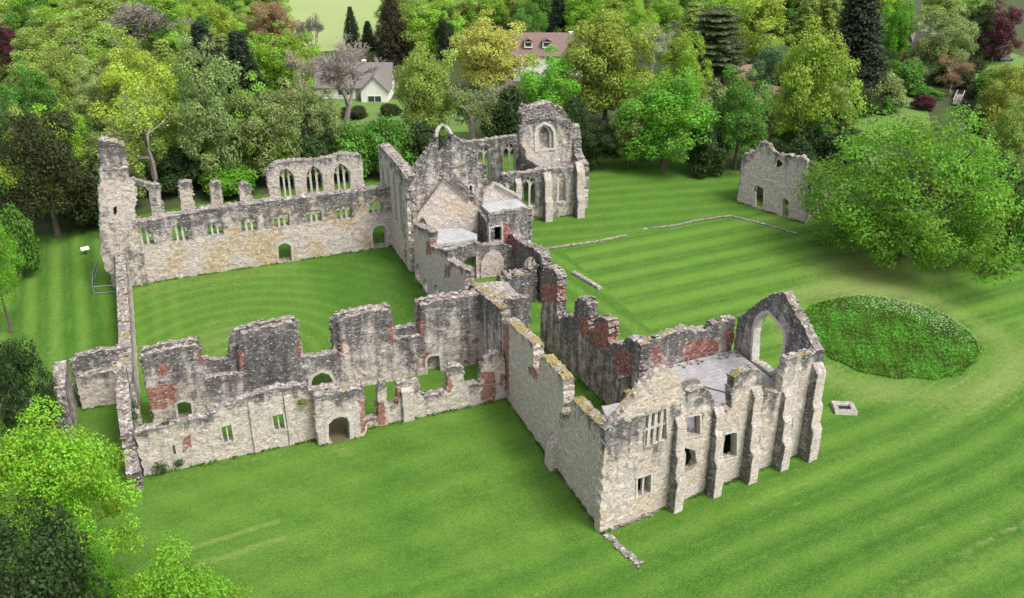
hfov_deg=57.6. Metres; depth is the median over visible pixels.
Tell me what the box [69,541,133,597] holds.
broadleaf tree
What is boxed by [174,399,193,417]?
window
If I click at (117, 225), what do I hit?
turret
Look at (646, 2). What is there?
broadleaf tree
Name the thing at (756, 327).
arched window
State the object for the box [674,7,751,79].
cedar tree
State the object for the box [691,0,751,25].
broadleaf tree
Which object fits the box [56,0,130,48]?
broadleaf tree
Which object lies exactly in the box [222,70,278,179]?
broadleaf tree
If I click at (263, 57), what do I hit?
broadleaf tree
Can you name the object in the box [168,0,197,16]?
broadleaf tree
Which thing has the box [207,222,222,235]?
window
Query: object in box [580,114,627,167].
bush
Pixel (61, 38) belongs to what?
broadleaf tree
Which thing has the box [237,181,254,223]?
pier stump
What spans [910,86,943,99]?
bush
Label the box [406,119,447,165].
bush
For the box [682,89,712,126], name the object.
bush
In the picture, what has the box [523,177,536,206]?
window
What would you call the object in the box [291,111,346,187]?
bush
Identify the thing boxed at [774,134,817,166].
bush
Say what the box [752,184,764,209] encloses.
doorway
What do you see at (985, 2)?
broadleaf tree
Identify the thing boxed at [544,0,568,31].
conifer tree
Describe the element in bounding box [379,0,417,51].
broadleaf tree
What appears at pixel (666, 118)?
broadleaf tree
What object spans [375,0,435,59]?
broadleaf tree
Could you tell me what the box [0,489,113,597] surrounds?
yew tree
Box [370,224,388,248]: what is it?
doorway
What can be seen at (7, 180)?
budding tree
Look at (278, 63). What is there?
broadleaf tree
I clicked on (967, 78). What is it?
bush
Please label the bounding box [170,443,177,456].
window
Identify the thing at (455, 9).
broadleaf tree
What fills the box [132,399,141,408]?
wall plant
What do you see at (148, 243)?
window
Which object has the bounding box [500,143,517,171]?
window
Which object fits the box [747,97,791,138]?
bush
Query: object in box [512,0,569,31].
broadleaf tree
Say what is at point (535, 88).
broadleaf tree
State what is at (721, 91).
bush
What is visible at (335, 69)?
bare tree
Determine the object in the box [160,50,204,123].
broadleaf tree
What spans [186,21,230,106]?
conifer tree
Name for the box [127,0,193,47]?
broadleaf tree
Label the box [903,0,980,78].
broadleaf tree
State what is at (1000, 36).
broadleaf tree
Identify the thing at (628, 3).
broadleaf tree
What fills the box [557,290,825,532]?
ruined house
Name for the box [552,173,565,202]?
window
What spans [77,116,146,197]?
broadleaf tree
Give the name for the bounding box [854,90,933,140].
garden lawn
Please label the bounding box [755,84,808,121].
shingle roofed barn
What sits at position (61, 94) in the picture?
broadleaf tree
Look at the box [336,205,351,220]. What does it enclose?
window
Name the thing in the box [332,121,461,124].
rail fence
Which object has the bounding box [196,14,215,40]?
conifer tree
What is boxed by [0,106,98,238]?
yew tree
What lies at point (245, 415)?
front wall
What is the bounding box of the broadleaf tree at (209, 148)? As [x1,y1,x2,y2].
[203,114,256,170]
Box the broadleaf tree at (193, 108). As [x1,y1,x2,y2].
[171,30,254,174]
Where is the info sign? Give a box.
[80,246,88,252]
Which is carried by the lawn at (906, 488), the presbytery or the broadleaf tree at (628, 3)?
the presbytery
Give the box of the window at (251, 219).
[241,217,256,231]
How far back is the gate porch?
92.17 m
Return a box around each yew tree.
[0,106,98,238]
[0,332,63,449]
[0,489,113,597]
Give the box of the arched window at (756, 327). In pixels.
[750,310,785,375]
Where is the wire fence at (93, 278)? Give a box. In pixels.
[92,260,115,293]
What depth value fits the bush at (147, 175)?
155.10 m
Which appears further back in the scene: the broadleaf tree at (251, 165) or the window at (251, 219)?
the broadleaf tree at (251, 165)
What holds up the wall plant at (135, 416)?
attached to the end wall at (127, 425)
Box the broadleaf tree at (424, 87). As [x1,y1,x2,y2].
[391,30,468,137]
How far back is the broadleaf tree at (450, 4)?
259.54 m
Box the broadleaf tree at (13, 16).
[0,0,50,52]
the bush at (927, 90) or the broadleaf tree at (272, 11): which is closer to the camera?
the bush at (927, 90)
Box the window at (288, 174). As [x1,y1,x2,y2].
[279,169,295,196]
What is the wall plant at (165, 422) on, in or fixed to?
attached to the front wall at (245, 415)
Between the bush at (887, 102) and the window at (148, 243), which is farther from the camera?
the bush at (887, 102)
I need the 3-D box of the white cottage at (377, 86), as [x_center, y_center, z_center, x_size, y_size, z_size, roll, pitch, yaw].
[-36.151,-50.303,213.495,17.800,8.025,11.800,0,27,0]
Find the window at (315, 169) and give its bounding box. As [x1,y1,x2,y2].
[306,167,322,191]
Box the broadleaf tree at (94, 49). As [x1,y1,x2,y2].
[82,44,125,86]
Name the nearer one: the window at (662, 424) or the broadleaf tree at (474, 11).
the window at (662, 424)
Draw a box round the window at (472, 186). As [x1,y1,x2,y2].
[468,183,473,196]
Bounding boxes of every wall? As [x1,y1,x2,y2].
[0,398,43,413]
[111,360,143,490]
[115,250,141,425]
[134,349,505,476]
[136,184,391,282]
[137,288,480,422]
[263,150,364,218]
[469,282,510,356]
[501,317,574,471]
[540,264,651,404]
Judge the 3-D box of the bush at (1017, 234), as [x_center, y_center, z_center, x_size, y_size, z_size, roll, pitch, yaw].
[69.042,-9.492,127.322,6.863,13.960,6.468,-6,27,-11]
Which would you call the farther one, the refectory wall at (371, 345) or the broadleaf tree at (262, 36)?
the broadleaf tree at (262, 36)
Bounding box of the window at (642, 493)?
[635,472,652,498]
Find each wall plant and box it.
[131,411,139,422]
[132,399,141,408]
[152,461,168,473]
[159,419,172,425]
[173,459,184,466]
[297,398,308,405]
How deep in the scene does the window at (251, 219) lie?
128.69 m
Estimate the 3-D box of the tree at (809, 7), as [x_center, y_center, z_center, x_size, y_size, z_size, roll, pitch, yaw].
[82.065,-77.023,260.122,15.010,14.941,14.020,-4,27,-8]
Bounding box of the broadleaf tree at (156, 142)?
[141,109,204,168]
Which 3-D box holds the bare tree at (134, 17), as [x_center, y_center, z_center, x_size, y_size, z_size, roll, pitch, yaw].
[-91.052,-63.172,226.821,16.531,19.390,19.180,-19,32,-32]
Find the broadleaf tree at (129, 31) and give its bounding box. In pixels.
[113,0,145,35]
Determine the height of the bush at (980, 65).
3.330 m
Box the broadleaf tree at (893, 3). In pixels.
[875,0,906,31]
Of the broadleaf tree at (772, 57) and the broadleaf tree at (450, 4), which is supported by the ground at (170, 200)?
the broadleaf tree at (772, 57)
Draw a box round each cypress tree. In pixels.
[342,6,359,48]
[371,0,410,67]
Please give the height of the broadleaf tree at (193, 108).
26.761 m
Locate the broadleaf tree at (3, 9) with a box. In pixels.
[0,0,55,29]
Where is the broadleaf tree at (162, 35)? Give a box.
[152,9,195,52]
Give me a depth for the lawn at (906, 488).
90.90 m
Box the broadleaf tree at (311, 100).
[278,69,343,179]
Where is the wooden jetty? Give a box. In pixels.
[952,90,964,104]
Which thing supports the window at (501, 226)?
in the range
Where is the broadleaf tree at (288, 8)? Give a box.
[239,0,295,32]
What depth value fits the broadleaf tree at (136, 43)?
203.69 m
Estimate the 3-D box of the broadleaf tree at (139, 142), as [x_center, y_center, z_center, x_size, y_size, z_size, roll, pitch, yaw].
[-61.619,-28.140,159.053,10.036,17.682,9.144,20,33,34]
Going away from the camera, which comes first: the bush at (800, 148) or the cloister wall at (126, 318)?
the cloister wall at (126, 318)
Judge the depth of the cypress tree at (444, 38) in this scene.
236.23 m
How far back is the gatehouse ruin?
147.34 m
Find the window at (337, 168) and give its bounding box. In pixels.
[334,164,349,189]
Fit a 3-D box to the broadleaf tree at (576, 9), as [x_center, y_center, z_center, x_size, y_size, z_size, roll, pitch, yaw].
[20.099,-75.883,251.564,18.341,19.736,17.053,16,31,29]
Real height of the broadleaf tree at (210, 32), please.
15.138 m
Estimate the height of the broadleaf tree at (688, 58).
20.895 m
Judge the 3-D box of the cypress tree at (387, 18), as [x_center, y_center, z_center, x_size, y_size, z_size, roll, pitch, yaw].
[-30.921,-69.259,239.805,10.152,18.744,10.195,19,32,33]
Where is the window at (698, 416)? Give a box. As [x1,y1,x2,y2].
[684,413,701,439]
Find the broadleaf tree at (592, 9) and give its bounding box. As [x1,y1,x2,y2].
[566,0,614,24]
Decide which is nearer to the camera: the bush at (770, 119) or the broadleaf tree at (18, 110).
the broadleaf tree at (18, 110)
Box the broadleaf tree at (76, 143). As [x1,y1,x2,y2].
[28,102,94,181]
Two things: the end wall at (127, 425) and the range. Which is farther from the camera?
the range
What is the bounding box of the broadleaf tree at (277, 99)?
[237,76,310,181]
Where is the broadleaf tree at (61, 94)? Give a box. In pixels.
[29,51,82,127]
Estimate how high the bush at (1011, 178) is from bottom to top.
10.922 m
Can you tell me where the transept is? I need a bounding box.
[378,123,520,271]
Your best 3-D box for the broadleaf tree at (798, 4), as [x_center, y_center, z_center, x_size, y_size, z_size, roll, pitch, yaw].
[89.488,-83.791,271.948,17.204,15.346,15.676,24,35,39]
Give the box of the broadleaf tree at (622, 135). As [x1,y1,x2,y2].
[608,94,650,167]
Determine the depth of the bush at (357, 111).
197.38 m
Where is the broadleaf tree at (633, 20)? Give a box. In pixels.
[609,0,665,54]
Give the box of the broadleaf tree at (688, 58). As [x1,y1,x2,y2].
[654,29,713,109]
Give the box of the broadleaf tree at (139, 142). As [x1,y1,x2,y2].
[114,83,178,166]
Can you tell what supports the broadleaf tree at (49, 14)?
on the ground at (170, 200)
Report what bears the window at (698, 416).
in the ruined house at (699, 392)
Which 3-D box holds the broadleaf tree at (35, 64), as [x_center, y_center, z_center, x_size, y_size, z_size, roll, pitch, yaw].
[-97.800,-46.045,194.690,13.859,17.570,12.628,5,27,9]
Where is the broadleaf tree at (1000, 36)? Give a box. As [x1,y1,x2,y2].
[975,0,1023,62]
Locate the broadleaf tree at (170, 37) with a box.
[152,16,190,63]
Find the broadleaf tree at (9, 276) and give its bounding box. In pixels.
[0,220,26,332]
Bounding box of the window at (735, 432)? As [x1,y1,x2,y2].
[722,430,738,460]
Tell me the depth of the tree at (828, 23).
250.49 m
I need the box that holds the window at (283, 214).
[274,213,289,227]
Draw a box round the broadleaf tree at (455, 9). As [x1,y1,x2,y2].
[445,0,474,34]
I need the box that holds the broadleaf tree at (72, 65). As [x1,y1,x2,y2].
[39,40,106,123]
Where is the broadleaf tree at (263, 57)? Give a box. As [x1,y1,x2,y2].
[222,21,272,89]
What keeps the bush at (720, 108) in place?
on the ground at (170, 200)
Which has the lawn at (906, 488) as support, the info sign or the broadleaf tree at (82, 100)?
the info sign
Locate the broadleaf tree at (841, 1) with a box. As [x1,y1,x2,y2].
[795,0,847,15]
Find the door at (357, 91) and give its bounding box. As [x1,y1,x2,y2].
[355,90,359,98]
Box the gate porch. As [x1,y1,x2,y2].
[311,383,366,445]
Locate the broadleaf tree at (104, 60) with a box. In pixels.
[87,39,152,100]
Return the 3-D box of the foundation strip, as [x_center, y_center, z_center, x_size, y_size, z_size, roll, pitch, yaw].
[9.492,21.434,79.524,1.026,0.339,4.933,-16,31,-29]
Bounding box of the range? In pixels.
[413,198,553,327]
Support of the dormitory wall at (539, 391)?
on the lawn at (906, 488)
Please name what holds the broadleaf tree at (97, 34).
on the ground at (170, 200)
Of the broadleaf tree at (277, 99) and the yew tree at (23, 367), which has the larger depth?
the broadleaf tree at (277, 99)
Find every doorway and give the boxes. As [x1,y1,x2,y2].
[276,241,293,262]
[308,369,335,384]
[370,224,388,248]
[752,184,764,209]
[781,196,789,217]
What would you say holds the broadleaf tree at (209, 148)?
on the ground at (170, 200)
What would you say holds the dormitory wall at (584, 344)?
on the ground at (170, 200)
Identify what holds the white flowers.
on the flower meadow at (878, 327)
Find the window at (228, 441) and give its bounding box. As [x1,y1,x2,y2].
[219,422,235,444]
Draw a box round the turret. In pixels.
[97,135,148,289]
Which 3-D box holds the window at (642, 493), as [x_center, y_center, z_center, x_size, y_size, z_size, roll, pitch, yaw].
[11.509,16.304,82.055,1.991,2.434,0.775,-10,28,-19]
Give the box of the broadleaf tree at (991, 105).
[976,52,1023,136]
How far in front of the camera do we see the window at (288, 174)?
145.54 m
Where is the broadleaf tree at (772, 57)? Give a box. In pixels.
[745,38,788,89]
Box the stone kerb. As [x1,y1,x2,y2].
[571,271,601,289]
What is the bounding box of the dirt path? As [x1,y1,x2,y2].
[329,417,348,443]
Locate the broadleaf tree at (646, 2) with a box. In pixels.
[604,0,655,19]
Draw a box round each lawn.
[0,154,1023,597]
[318,99,468,132]
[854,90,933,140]
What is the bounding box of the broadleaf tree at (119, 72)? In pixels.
[86,35,178,149]
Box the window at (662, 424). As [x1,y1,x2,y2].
[643,406,667,449]
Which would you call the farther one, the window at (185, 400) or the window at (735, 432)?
the window at (185, 400)
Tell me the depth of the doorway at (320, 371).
100.22 m
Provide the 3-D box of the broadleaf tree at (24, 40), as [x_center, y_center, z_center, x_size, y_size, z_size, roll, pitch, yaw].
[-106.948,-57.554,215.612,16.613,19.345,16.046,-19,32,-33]
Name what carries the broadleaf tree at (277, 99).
on the ground at (170, 200)
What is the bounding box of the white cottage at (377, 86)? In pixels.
[314,59,395,101]
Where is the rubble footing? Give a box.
[609,509,659,530]
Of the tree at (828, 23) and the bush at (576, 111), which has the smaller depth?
the bush at (576, 111)
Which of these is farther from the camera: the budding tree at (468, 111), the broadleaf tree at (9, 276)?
the budding tree at (468, 111)
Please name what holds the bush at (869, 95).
on the garden lawn at (909, 110)
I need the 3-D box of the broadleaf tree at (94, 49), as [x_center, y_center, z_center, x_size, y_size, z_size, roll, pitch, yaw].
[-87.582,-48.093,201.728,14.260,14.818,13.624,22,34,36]
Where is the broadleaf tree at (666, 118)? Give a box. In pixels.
[615,65,720,168]
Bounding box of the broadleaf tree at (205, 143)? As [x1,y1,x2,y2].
[162,113,219,166]
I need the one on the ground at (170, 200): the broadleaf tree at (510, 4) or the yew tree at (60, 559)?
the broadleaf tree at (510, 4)
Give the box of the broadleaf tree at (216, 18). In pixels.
[191,0,237,35]
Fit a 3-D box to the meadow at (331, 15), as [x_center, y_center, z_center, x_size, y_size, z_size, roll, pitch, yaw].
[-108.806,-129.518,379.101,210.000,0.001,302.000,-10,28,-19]
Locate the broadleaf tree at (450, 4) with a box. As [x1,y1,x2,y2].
[416,0,459,29]
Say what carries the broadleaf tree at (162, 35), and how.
on the ground at (170, 200)
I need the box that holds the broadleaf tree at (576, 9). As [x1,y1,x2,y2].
[553,0,619,32]
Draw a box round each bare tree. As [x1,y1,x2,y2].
[100,1,169,39]
[167,14,193,38]
[293,12,324,59]
[312,32,384,122]
[485,77,520,105]
[638,23,667,80]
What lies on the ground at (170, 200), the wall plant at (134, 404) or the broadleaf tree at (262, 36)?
the broadleaf tree at (262, 36)
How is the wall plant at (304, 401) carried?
attached to the front wall at (245, 415)
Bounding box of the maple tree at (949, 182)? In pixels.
[793,100,1023,285]
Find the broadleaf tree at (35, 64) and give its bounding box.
[7,37,74,101]
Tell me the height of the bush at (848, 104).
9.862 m
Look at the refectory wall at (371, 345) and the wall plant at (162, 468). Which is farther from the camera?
the refectory wall at (371, 345)
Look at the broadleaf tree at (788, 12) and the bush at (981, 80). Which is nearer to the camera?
the bush at (981, 80)
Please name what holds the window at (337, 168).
in the window wall at (326, 166)
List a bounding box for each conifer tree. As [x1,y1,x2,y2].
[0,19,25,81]
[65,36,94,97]
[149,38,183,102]
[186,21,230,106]
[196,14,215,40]
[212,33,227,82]
[215,30,270,121]
[359,21,377,51]
[439,2,469,41]
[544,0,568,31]
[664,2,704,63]
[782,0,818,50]
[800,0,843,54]
[823,0,893,112]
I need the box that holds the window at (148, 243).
[139,227,154,245]
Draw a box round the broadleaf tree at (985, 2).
[977,0,995,10]
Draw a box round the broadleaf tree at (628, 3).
[604,0,653,17]
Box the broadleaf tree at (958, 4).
[922,0,984,18]
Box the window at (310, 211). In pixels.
[306,210,321,222]
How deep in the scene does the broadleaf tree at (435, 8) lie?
239.68 m
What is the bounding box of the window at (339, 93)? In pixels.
[337,89,349,95]
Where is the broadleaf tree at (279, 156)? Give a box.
[256,114,310,183]
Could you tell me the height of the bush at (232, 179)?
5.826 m
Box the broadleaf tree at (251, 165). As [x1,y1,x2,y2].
[218,100,264,179]
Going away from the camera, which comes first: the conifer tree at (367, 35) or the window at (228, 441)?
the window at (228, 441)
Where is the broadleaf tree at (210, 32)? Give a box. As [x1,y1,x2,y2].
[170,24,215,56]
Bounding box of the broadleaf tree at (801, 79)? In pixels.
[764,14,867,141]
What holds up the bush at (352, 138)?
on the ground at (170, 200)
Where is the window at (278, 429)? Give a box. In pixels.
[270,412,286,432]
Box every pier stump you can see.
[177,179,194,230]
[209,178,223,226]
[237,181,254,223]
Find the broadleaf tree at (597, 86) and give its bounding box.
[558,0,662,125]
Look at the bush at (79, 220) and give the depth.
140.23 m
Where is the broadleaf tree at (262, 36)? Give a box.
[247,32,282,96]
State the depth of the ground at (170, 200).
192.63 m
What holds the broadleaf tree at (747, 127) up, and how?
on the ground at (170, 200)
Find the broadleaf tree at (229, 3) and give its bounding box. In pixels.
[194,0,262,30]
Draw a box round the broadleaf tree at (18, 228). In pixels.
[0,201,41,277]
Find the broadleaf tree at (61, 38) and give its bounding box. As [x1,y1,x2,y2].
[28,12,82,53]
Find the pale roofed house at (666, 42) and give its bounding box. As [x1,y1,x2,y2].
[617,20,689,51]
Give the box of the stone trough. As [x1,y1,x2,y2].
[830,401,857,414]
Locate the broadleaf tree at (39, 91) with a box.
[0,53,58,124]
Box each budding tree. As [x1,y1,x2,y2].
[0,156,65,236]
[92,78,184,197]
[283,47,317,105]
[440,82,501,138]
[933,54,976,92]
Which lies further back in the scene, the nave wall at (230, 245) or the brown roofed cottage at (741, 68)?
the brown roofed cottage at (741, 68)
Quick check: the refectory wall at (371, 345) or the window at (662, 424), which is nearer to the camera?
the window at (662, 424)
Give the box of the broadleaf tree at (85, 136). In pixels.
[64,115,98,166]
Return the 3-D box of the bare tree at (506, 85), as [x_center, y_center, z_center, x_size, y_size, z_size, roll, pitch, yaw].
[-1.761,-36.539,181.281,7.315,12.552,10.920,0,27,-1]
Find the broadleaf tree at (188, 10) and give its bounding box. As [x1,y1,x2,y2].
[176,0,221,20]
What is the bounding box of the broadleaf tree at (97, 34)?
[56,8,137,60]
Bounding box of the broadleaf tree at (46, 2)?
[21,0,75,28]
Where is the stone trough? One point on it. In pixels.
(843, 407)
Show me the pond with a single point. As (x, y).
(960, 88)
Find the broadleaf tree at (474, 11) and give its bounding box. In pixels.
[453,0,509,34]
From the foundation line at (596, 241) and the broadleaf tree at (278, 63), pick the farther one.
the broadleaf tree at (278, 63)
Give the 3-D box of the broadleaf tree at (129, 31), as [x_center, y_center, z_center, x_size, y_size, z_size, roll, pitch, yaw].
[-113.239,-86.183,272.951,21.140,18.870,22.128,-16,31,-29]
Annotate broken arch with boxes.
[114,176,164,236]
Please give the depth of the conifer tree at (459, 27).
272.29 m
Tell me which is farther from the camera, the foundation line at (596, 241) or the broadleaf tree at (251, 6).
the broadleaf tree at (251, 6)
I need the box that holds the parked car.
[996,54,1014,61]
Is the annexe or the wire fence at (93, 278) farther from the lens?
the wire fence at (93, 278)
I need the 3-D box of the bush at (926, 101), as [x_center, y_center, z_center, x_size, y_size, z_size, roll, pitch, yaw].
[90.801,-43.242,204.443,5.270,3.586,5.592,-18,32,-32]
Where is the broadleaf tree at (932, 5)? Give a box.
[917,0,986,21]
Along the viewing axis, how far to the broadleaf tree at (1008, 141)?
161.13 m
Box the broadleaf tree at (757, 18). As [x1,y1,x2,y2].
[726,0,795,63]
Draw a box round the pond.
[951,83,1017,153]
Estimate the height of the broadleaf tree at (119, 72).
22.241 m
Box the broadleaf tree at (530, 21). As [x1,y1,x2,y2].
[510,0,548,31]
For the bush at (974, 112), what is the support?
on the ground at (170, 200)
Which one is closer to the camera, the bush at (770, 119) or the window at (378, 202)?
the window at (378, 202)
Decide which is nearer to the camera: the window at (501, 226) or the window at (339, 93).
the window at (501, 226)
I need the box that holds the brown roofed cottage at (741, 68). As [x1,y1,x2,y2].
[716,64,757,88]
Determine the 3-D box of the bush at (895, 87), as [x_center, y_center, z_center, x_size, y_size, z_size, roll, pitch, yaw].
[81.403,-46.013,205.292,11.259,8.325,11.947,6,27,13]
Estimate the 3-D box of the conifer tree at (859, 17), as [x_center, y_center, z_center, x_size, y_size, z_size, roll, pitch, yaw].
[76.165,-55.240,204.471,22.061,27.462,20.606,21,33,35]
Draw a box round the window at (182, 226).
[172,223,188,241]
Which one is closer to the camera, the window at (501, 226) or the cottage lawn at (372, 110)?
the window at (501, 226)
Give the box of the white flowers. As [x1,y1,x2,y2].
[825,294,979,361]
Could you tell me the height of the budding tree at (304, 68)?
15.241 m
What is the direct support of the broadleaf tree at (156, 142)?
on the ground at (170, 200)
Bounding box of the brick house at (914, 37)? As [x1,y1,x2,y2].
[895,21,982,63]
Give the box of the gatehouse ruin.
[737,140,835,222]
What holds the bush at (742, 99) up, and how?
on the ground at (170, 200)
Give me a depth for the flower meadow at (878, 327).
112.26 m
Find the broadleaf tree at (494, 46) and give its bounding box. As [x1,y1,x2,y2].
[448,7,540,95]
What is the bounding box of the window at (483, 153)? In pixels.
[477,146,492,183]
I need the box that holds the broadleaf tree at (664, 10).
[647,0,685,33]
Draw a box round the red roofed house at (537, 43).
[491,31,588,80]
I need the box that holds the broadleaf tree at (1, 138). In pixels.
[0,99,44,212]
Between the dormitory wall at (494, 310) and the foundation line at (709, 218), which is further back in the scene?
the foundation line at (709, 218)
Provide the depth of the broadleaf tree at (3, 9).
263.13 m
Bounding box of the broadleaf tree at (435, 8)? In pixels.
[403,0,466,61]
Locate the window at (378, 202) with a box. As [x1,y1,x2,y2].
[368,199,382,213]
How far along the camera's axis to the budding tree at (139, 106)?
148.96 m
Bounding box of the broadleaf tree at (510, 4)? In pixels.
[484,0,544,28]
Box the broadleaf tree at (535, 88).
[515,44,581,109]
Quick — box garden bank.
[972,53,1023,81]
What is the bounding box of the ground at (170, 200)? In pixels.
[0,0,1023,396]
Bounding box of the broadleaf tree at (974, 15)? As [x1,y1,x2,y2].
[951,0,996,61]
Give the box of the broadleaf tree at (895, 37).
[880,0,917,60]
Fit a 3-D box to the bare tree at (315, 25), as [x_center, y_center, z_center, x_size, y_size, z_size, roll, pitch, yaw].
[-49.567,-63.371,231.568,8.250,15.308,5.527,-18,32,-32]
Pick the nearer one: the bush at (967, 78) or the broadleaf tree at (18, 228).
the broadleaf tree at (18, 228)
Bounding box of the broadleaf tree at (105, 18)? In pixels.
[69,3,126,40]
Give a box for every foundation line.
[544,234,627,249]
[643,215,797,233]
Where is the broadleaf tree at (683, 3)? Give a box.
[656,0,702,19]
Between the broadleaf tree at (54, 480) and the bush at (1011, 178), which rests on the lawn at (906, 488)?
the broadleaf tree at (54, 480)
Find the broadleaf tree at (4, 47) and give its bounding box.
[0,21,23,78]
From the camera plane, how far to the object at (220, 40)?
208.21 m
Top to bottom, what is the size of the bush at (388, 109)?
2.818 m
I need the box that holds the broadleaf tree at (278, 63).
[253,19,321,95]
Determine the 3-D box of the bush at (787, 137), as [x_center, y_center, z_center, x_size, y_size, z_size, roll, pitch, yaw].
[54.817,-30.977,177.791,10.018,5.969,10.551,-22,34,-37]
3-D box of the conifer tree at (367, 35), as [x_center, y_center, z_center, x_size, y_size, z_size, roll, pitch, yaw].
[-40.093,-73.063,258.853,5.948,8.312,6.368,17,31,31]
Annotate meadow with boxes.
[0,0,491,53]
[804,295,982,379]
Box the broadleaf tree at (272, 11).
[244,0,304,55]
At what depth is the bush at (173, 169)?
154.43 m
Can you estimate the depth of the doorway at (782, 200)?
147.49 m
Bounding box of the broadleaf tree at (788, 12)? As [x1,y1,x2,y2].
[765,0,802,32]
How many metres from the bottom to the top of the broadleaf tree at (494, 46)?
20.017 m
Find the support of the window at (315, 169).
in the window wall at (326, 166)
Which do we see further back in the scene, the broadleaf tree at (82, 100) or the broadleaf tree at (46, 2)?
the broadleaf tree at (46, 2)
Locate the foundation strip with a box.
[603,533,643,568]
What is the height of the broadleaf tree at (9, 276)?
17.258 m
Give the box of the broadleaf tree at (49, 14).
[31,0,71,45]
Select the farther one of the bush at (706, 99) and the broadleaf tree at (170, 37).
the broadleaf tree at (170, 37)
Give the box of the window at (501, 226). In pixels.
[488,225,502,242]
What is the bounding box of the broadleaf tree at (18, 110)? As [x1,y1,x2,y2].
[2,104,78,214]
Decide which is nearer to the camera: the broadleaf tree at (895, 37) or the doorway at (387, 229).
the doorway at (387, 229)
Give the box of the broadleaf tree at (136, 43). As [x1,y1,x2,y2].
[106,33,152,69]
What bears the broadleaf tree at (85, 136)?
on the ground at (170, 200)
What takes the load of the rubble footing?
on the lawn at (906, 488)
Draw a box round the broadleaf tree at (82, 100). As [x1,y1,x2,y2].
[66,57,121,136]
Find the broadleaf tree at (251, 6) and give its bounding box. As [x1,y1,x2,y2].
[232,0,288,40]
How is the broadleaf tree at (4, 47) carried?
on the ground at (170, 200)
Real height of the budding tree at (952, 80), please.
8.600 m
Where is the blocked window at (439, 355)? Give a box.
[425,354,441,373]
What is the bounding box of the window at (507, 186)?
[499,180,513,190]
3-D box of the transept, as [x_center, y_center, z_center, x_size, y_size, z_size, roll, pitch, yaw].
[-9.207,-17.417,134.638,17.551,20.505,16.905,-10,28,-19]
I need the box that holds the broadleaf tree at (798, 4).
[789,0,841,18]
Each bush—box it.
[57,166,139,225]
[130,164,153,193]
[155,141,219,193]
[198,162,258,196]
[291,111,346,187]
[330,118,376,177]
[340,105,367,118]
[364,113,421,171]
[379,102,402,115]
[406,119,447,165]
[479,85,534,147]
[563,91,590,151]
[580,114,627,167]
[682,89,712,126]
[686,127,729,179]
[703,78,727,108]
[708,101,743,127]
[726,86,755,101]
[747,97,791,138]
[771,67,781,85]
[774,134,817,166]
[776,123,812,150]
[804,118,868,173]
[815,84,852,116]
[816,111,862,136]
[849,86,875,116]
[861,71,908,107]
[864,95,883,112]
[880,95,897,115]
[882,56,926,90]
[909,94,936,110]
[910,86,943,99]
[927,63,975,88]
[961,152,1023,205]
[963,59,987,71]
[963,74,986,102]
[964,104,981,122]
[971,102,1012,135]
[973,64,1023,102]
[973,89,1006,111]
[985,188,1023,271]
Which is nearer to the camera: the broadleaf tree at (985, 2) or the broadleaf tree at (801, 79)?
the broadleaf tree at (801, 79)
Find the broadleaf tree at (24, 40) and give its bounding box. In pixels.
[10,7,70,68]
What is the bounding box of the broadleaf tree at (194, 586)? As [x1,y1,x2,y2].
[114,530,252,597]
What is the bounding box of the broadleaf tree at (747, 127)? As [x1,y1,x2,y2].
[710,64,774,169]
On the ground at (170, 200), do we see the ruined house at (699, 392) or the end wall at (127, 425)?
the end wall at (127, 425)
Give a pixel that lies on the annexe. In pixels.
(94, 383)
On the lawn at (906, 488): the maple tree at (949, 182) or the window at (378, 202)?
the maple tree at (949, 182)
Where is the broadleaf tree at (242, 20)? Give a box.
[222,0,261,38]
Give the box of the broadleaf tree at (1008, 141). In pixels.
[978,93,1023,168]
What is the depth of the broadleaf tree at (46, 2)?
264.32 m
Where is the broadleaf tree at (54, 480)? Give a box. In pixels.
[0,394,147,586]
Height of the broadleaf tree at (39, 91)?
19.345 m
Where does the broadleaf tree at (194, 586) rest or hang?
on the ground at (170, 200)
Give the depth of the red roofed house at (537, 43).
230.85 m
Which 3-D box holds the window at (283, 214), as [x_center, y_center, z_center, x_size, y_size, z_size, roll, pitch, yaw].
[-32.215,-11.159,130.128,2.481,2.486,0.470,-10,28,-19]
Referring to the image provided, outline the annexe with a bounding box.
[52,343,126,436]
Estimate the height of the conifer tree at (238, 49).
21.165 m
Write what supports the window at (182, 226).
in the nave wall at (230, 245)
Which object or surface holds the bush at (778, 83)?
on the ground at (170, 200)
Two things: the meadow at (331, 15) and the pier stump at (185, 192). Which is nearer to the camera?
the pier stump at (185, 192)
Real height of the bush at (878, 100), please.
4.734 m
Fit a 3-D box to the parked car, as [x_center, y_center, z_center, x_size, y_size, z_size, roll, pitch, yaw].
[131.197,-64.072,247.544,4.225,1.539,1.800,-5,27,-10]
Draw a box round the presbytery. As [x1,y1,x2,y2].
[461,100,588,221]

